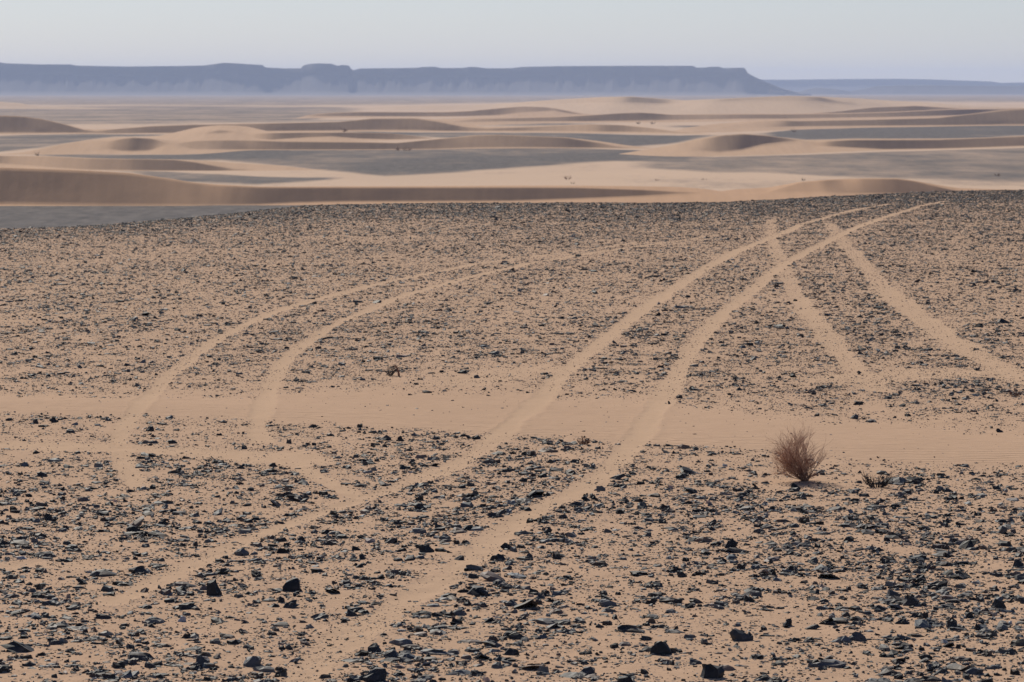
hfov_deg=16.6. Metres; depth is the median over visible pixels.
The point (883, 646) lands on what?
stone
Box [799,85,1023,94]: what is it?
mesa
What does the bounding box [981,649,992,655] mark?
stone
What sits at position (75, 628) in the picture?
stone
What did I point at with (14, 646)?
stone
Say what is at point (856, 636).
stone
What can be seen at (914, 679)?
stone
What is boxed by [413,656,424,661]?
stone
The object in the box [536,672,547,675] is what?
stone
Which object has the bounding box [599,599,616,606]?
stone
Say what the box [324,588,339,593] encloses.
stone
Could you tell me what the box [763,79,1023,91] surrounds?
mesa
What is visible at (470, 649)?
stone
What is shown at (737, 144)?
sand dune
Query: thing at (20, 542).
stone
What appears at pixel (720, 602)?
stone
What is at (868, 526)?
stone
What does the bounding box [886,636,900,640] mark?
stone
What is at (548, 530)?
stone
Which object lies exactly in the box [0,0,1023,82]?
sky
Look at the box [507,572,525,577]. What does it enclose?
stone
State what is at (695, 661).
stone
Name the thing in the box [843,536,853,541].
stone
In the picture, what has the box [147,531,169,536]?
stone
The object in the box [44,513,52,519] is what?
stone
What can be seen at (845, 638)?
stone
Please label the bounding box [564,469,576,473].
stone
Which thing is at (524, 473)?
stone
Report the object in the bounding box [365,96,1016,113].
sand dune
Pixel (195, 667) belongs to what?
stone
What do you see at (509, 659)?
stone
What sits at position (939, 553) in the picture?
stone
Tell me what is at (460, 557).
stone
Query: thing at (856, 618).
stone
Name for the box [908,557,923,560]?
stone
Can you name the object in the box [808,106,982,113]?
sand dune
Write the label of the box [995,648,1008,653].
stone
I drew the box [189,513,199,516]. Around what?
stone
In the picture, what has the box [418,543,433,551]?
stone
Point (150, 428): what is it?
stone
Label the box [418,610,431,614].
stone
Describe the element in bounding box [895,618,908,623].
stone
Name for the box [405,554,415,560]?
stone
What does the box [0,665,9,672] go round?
stone
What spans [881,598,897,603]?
stone
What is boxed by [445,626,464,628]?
stone
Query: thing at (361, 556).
stone
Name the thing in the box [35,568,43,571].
stone
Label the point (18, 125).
sand dune
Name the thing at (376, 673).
stone
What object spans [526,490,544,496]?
stone
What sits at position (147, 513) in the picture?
stone
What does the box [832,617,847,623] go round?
stone
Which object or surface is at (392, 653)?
stone
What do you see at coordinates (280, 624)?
stone
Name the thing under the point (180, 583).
stone
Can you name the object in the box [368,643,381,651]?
stone
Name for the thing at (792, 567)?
stone
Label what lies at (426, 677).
stone
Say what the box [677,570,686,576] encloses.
stone
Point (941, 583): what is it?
stone
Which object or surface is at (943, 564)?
stone
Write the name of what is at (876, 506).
stone
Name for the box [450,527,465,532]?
stone
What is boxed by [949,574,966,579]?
stone
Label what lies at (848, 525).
stone
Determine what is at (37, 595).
stone
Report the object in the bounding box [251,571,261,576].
stone
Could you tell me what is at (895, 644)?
stone
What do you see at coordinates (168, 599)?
stone
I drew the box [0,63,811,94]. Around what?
mesa
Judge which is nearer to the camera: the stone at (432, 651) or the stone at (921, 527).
the stone at (432, 651)
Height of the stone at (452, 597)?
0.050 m
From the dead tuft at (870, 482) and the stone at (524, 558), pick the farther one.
the dead tuft at (870, 482)
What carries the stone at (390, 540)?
on the ground
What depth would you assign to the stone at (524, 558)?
31.46 m
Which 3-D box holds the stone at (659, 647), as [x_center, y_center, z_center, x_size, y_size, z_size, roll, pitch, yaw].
[1.113,2.309,26.332,0.168,0.144,0.133,0,4,0]
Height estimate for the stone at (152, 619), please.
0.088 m
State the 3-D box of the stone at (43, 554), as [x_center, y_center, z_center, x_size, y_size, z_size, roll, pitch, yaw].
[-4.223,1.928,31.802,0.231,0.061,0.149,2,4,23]
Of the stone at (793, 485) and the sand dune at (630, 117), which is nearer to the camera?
the stone at (793, 485)
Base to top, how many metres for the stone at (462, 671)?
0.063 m
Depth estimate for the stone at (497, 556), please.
31.35 m
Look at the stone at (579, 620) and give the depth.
27.90 m
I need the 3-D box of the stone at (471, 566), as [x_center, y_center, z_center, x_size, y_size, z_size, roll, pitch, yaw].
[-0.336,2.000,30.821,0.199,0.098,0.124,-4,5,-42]
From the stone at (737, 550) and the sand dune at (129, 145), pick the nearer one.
the stone at (737, 550)
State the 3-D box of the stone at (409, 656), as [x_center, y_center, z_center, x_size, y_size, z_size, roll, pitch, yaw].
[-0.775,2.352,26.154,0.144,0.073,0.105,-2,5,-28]
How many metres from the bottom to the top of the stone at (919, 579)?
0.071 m
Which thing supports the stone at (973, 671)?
on the ground
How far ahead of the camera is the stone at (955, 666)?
25.49 m
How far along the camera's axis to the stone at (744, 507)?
35.32 m
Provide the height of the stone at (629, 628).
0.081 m
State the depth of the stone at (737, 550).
31.97 m
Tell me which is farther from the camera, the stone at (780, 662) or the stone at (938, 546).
the stone at (938, 546)
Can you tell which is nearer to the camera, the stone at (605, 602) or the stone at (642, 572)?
the stone at (605, 602)
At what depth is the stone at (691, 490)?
36.77 m
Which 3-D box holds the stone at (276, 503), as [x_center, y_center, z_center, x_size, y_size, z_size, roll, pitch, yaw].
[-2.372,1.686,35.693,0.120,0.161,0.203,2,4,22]
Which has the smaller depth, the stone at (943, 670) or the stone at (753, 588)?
the stone at (943, 670)
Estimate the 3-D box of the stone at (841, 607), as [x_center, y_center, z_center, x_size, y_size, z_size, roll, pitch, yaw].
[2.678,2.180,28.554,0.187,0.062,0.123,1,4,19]
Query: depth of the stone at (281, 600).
28.95 m
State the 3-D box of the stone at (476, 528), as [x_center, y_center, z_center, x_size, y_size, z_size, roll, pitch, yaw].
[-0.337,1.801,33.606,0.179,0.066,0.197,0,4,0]
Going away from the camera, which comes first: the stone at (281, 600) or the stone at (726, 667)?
the stone at (726, 667)
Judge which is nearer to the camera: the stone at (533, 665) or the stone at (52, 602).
the stone at (533, 665)
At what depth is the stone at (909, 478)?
37.87 m
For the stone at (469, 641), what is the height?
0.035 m
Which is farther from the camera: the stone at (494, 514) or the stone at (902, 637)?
the stone at (494, 514)
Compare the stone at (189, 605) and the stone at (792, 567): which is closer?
the stone at (189, 605)
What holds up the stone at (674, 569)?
on the ground
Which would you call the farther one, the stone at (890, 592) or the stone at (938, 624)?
the stone at (890, 592)
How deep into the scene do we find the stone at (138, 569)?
30.65 m
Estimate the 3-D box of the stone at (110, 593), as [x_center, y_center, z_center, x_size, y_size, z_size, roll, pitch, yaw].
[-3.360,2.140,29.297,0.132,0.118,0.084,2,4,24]
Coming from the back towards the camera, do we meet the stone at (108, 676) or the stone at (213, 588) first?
the stone at (213, 588)
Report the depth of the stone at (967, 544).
32.31 m
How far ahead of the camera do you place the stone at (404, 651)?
26.33 m
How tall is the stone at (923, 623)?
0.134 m
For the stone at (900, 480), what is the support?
on the ground
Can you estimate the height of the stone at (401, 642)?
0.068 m
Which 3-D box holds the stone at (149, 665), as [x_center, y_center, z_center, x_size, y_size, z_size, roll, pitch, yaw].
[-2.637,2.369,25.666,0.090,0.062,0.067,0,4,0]
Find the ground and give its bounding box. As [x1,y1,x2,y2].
[0,190,1023,681]
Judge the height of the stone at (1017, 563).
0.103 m
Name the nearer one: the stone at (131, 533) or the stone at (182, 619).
the stone at (182, 619)
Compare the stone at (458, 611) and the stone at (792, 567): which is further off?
the stone at (792, 567)
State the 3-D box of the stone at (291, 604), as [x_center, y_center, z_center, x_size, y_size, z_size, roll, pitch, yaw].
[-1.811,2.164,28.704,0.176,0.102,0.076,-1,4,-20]
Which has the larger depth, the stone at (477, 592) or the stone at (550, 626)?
the stone at (477, 592)
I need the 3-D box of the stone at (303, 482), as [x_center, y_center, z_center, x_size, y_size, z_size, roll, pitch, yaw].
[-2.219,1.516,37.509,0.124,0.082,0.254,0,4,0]
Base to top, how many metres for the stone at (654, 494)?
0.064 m
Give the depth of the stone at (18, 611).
28.32 m
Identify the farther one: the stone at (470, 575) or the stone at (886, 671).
the stone at (470, 575)
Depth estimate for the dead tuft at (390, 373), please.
51.80 m
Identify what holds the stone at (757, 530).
on the ground
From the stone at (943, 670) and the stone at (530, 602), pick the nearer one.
the stone at (943, 670)
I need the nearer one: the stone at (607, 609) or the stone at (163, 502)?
the stone at (607, 609)
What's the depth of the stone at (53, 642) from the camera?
26.76 m
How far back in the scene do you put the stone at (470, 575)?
30.36 m
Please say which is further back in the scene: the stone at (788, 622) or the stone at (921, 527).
the stone at (921, 527)
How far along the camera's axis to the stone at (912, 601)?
28.63 m
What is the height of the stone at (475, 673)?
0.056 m
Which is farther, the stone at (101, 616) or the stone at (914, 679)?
the stone at (101, 616)
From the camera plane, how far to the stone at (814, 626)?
27.48 m
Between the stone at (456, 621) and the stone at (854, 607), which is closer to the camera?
the stone at (456, 621)
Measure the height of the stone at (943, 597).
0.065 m
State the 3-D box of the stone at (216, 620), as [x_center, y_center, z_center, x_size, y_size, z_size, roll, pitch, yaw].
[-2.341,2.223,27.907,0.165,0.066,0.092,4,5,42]
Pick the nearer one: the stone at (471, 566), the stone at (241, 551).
the stone at (471, 566)
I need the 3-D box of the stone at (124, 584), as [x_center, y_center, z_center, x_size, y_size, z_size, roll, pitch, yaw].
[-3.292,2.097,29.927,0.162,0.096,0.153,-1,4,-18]
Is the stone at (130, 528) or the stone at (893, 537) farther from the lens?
the stone at (130, 528)
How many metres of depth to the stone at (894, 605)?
28.47 m
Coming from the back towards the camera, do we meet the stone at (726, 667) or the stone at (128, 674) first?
the stone at (726, 667)
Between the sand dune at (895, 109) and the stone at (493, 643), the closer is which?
the stone at (493, 643)
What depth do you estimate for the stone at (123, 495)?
36.38 m
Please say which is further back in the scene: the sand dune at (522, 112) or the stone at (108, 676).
the sand dune at (522, 112)
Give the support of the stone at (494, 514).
on the ground
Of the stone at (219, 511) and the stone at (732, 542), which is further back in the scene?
the stone at (219, 511)
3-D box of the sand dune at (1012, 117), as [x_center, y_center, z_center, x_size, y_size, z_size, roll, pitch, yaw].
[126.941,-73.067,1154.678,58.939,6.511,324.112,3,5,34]
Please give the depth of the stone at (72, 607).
28.56 m
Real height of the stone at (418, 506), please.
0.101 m
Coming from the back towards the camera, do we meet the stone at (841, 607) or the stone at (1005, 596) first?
the stone at (1005, 596)
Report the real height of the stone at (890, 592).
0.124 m
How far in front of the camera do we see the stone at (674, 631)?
27.30 m
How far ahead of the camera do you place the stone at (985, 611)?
28.26 m
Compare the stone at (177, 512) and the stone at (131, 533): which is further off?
the stone at (177, 512)
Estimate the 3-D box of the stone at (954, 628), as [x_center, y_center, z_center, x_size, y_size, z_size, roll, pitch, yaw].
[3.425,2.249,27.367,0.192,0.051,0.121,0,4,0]
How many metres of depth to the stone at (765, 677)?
25.09 m
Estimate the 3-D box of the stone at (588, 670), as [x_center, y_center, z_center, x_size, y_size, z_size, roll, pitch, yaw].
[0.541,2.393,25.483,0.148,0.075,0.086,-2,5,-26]
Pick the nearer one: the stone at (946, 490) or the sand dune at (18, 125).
the stone at (946, 490)
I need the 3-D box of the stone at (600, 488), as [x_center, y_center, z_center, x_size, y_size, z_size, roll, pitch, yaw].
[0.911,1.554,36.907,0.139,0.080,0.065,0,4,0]
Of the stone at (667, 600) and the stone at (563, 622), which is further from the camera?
the stone at (667, 600)
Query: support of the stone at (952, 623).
on the ground
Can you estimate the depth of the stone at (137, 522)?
33.78 m
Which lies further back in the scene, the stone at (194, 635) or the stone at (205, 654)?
the stone at (194, 635)
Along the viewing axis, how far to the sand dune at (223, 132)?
867.37 m
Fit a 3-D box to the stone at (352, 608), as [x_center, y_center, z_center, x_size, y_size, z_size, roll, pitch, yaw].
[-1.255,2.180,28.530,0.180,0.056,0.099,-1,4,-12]
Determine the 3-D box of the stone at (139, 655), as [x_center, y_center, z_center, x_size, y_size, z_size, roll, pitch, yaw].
[-2.766,2.343,26.043,0.246,0.082,0.168,1,4,12]
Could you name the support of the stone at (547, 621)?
on the ground
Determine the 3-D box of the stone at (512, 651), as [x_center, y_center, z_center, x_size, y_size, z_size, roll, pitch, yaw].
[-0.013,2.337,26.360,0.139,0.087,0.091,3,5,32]
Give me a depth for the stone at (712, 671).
25.20 m
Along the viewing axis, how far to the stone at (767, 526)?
33.76 m
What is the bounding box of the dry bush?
[761,419,834,480]
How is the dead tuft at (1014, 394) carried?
on the ground
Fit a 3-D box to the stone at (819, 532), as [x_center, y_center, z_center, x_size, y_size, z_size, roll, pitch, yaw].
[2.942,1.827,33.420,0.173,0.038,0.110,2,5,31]
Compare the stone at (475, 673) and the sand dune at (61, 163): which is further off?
the sand dune at (61, 163)
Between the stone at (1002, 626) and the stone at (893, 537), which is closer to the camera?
the stone at (1002, 626)
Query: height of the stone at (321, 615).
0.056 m
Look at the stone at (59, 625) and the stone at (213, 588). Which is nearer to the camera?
the stone at (59, 625)
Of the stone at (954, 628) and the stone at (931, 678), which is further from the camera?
the stone at (954, 628)
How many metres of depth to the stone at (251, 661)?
25.80 m
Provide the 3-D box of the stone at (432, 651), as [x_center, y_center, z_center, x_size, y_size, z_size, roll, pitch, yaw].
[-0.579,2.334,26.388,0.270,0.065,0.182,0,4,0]
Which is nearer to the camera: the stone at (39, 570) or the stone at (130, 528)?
the stone at (39, 570)
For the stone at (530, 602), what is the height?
0.165 m
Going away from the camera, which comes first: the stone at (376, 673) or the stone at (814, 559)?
the stone at (376, 673)
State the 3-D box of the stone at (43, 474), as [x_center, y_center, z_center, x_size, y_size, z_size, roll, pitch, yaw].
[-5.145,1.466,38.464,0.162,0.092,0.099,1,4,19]
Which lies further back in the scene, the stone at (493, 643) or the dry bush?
the dry bush
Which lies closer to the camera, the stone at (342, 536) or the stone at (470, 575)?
the stone at (470, 575)
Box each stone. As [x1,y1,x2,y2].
[0,640,33,651]
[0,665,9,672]
[10,540,28,544]
[11,609,28,613]
[15,556,26,559]
[30,594,44,597]
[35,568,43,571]
[36,471,47,476]
[38,552,52,556]
[42,600,61,605]
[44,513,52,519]
[47,639,62,644]
[49,417,58,422]
[53,623,69,627]
[66,429,74,432]
[66,605,80,610]
[66,626,88,629]
[73,526,82,529]
[89,569,116,576]
[94,614,110,618]
[99,673,114,678]
[103,591,114,595]
[115,494,128,497]
[116,582,132,585]
[120,669,139,677]
[123,531,139,534]
[126,525,138,531]
[126,652,153,660]
[129,515,143,527]
[130,566,148,573]
[142,510,154,515]
[144,662,155,667]
[145,616,165,623]
[146,425,153,430]
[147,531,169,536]
[153,643,171,646]
[154,500,173,504]
[164,598,176,601]
[168,439,176,443]
[172,511,186,514]
[173,581,189,585]
[177,616,185,621]
[179,602,197,608]
[185,646,202,650]
[188,633,198,638]
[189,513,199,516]
[189,665,202,669]
[193,655,209,665]
[198,652,211,656]
[207,579,221,595]
[210,617,224,622]
[210,638,220,643]
[214,507,222,515]
[220,633,234,638]
[234,548,248,555]
[243,656,261,666]
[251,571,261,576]
[253,666,274,671]
[270,500,280,505]
[273,622,289,626]
[278,596,284,602]
[282,577,300,591]
[283,600,299,607]
[287,495,302,501]
[298,479,308,484]
[310,613,328,618]
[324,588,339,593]
[336,534,346,537]
[341,658,369,662]
[344,608,358,616]
[346,607,362,609]
[354,649,368,655]
[358,609,370,613]
[359,554,365,558]
[363,667,386,681]
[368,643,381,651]
[382,657,399,661]
[384,649,398,656]
[386,538,397,542]
[389,638,412,645]
[398,653,414,658]
[399,650,410,654]
[401,644,423,648]
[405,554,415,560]
[410,528,425,532]
[413,502,426,509]
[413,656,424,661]
[417,482,428,486]
[417,676,431,679]
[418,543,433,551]
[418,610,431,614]
[420,648,448,654]
[423,656,436,660]
[430,629,445,634]
[440,539,451,542]
[441,593,456,596]
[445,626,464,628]
[445,669,470,674]
[447,595,457,599]
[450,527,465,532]
[450,618,461,624]
[454,555,463,559]
[454,608,463,614]
[460,639,481,642]
[464,564,484,570]
[464,647,479,652]
[467,586,487,594]
[468,573,478,577]
[469,527,483,530]
[470,670,483,675]
[471,589,489,596]
[480,571,504,580]
[482,640,501,646]
[486,512,503,517]
[490,554,505,560]
[491,662,505,668]
[503,648,518,655]
[504,600,516,605]
[504,657,516,661]
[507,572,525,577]
[508,633,527,638]
[513,599,538,608]
[515,498,530,501]
[517,556,531,560]
[518,472,530,474]
[521,663,542,668]
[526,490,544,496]
[536,618,558,624]
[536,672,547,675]
[538,448,557,451]
[544,527,551,532]
[546,623,557,628]
[549,608,563,612]
[553,620,570,624]
[560,672,583,677]
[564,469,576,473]
[575,617,585,622]
[579,666,594,674]
[594,486,604,490]
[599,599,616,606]
[601,608,616,611]
[610,473,626,479]
[617,625,644,632]
[618,641,630,645]
[619,673,636,676]
[629,571,648,574]
[638,635,652,640]
[647,493,659,496]
[647,592,666,596]
[650,641,671,654]
[659,597,682,602]
[666,629,684,633]
[669,567,682,571]
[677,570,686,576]
[680,466,695,473]
[682,486,697,492]
[689,598,702,603]
[689,659,701,663]
[700,549,709,554]
[700,664,724,678]
[714,601,727,604]
[721,665,735,670]
[725,538,737,547]
[725,547,746,552]
[729,628,752,640]
[738,505,752,509]
[744,587,760,591]
[753,528,764,532]
[755,674,772,680]
[760,524,772,528]
[764,556,779,561]
[775,660,788,665]
[783,618,791,625]
[787,565,798,570]
[791,483,800,488]
[805,624,820,629]
[807,556,817,562]
[813,531,829,534]
[813,564,830,570]
[816,659,845,667]
[824,621,837,624]
[830,635,850,642]
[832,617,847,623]
[834,606,849,609]
[839,523,856,526]
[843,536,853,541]
[849,606,861,609]
[850,631,866,640]
[852,616,861,620]
[853,401,863,404]
[856,524,874,528]
[860,529,875,533]
[866,505,886,507]
[874,605,885,609]
[876,668,900,675]
[879,644,889,650]
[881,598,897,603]
[884,477,905,482]
[885,535,900,538]
[886,589,899,596]
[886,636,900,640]
[889,603,903,608]
[891,642,902,645]
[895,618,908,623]
[898,576,915,581]
[898,635,910,639]
[905,596,919,605]
[906,477,922,480]
[907,678,921,681]
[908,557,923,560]
[913,555,929,559]
[914,619,931,627]
[916,577,926,582]
[918,525,930,529]
[919,675,940,681]
[930,581,947,586]
[931,544,950,548]
[932,551,954,556]
[932,622,943,626]
[933,562,948,565]
[935,667,948,672]
[940,595,952,599]
[942,488,952,491]
[946,663,966,670]
[947,619,956,627]
[947,627,963,630]
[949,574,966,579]
[959,540,976,548]
[964,667,983,674]
[979,610,992,613]
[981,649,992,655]
[991,598,1006,607]
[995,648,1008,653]
[996,623,1007,629]
[997,524,1010,528]
[1001,594,1009,598]
[1010,639,1023,645]
[1013,559,1023,567]
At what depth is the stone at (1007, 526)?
33.74 m
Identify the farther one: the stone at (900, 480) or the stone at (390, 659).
the stone at (900, 480)
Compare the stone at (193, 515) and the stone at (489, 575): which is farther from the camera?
the stone at (193, 515)
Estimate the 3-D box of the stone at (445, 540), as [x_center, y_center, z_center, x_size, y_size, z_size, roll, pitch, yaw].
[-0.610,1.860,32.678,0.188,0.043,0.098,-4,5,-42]
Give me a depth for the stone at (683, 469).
38.59 m
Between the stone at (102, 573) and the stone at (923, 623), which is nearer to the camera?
the stone at (923, 623)
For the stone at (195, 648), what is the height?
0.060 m
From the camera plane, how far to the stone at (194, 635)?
27.10 m
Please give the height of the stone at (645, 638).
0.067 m
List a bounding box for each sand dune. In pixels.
[0,102,114,108]
[0,115,705,133]
[0,135,651,154]
[0,156,318,170]
[0,167,770,205]
[144,125,433,140]
[299,107,592,117]
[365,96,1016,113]
[435,108,1023,124]
[621,134,1023,156]
[675,109,1023,132]
[723,178,1018,199]
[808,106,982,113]
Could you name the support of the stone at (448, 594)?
on the ground
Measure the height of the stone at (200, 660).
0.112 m
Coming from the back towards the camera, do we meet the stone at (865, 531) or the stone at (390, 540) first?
the stone at (865, 531)
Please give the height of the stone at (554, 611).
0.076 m
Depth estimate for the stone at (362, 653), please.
26.28 m
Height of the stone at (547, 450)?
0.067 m
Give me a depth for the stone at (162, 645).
26.63 m
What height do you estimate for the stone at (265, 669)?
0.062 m
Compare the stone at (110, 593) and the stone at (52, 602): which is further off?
the stone at (110, 593)
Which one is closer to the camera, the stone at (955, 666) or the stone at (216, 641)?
the stone at (955, 666)
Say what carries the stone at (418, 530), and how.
on the ground
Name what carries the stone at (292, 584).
on the ground
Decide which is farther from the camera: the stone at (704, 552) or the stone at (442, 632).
the stone at (704, 552)
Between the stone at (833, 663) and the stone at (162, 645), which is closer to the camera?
the stone at (833, 663)
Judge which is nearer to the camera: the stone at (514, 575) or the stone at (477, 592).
the stone at (477, 592)
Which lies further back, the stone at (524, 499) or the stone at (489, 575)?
the stone at (524, 499)
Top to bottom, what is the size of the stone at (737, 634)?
0.136 m
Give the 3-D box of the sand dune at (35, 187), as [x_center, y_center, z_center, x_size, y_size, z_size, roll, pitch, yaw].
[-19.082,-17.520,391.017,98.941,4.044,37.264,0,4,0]
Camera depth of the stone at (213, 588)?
29.33 m
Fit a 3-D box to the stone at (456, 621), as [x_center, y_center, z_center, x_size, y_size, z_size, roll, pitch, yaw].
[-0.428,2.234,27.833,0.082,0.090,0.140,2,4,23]
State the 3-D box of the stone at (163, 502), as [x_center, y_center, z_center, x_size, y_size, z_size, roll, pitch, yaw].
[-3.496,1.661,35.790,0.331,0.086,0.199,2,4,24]
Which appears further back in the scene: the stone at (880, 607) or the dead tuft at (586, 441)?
the dead tuft at (586, 441)
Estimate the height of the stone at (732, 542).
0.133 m
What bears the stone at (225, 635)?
on the ground
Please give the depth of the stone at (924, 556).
31.50 m
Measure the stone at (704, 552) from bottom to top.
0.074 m
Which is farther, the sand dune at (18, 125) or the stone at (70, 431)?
the sand dune at (18, 125)
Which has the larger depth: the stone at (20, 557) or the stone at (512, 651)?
the stone at (20, 557)
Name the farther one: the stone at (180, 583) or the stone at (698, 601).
the stone at (180, 583)
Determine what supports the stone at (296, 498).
on the ground
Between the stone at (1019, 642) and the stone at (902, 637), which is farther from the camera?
the stone at (902, 637)
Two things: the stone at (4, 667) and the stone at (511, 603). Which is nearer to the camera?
the stone at (4, 667)
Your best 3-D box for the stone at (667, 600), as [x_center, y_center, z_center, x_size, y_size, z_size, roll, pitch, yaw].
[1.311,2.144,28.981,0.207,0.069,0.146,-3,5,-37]
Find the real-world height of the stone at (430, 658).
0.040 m
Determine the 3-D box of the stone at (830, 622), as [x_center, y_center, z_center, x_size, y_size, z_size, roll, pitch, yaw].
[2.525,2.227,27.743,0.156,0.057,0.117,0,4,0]
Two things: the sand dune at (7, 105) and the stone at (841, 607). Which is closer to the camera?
the stone at (841, 607)
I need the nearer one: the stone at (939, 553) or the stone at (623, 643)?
the stone at (623, 643)
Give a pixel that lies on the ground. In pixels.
(642, 420)
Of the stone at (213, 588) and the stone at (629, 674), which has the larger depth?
the stone at (213, 588)
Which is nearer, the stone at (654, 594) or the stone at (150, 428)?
the stone at (654, 594)
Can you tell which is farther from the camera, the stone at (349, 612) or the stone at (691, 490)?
the stone at (691, 490)
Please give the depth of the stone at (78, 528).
33.69 m
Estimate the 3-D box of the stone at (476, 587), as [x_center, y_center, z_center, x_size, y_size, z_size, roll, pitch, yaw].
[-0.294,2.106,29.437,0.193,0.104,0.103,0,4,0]
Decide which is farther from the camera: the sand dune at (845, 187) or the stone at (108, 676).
the sand dune at (845, 187)
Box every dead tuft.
[384,364,397,375]
[576,436,590,443]
[861,471,896,487]
[1009,387,1022,395]
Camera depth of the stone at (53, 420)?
44.55 m
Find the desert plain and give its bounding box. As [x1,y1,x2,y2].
[0,95,1023,228]
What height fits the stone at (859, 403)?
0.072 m
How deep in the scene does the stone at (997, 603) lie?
28.57 m
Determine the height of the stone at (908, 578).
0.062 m
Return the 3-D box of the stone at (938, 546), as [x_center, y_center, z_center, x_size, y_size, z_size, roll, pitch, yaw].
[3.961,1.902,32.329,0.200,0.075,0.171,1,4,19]
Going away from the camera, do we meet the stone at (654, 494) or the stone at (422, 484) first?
the stone at (654, 494)
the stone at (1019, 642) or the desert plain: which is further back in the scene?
the desert plain
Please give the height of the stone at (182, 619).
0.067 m
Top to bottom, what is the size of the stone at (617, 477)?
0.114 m
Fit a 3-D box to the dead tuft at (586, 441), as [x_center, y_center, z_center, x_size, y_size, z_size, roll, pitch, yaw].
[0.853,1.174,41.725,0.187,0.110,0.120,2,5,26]
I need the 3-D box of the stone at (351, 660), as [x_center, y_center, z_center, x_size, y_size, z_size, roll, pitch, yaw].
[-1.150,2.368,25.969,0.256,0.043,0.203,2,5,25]
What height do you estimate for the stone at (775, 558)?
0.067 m
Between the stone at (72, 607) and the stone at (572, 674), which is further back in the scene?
the stone at (72, 607)
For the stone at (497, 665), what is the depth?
25.71 m
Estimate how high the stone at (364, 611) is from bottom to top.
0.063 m
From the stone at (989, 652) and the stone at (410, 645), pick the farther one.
the stone at (410, 645)
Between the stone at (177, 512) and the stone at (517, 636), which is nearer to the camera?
the stone at (517, 636)
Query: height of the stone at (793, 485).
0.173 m
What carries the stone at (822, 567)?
on the ground
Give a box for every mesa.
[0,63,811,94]
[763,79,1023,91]
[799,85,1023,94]
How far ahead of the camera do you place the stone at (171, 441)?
42.03 m

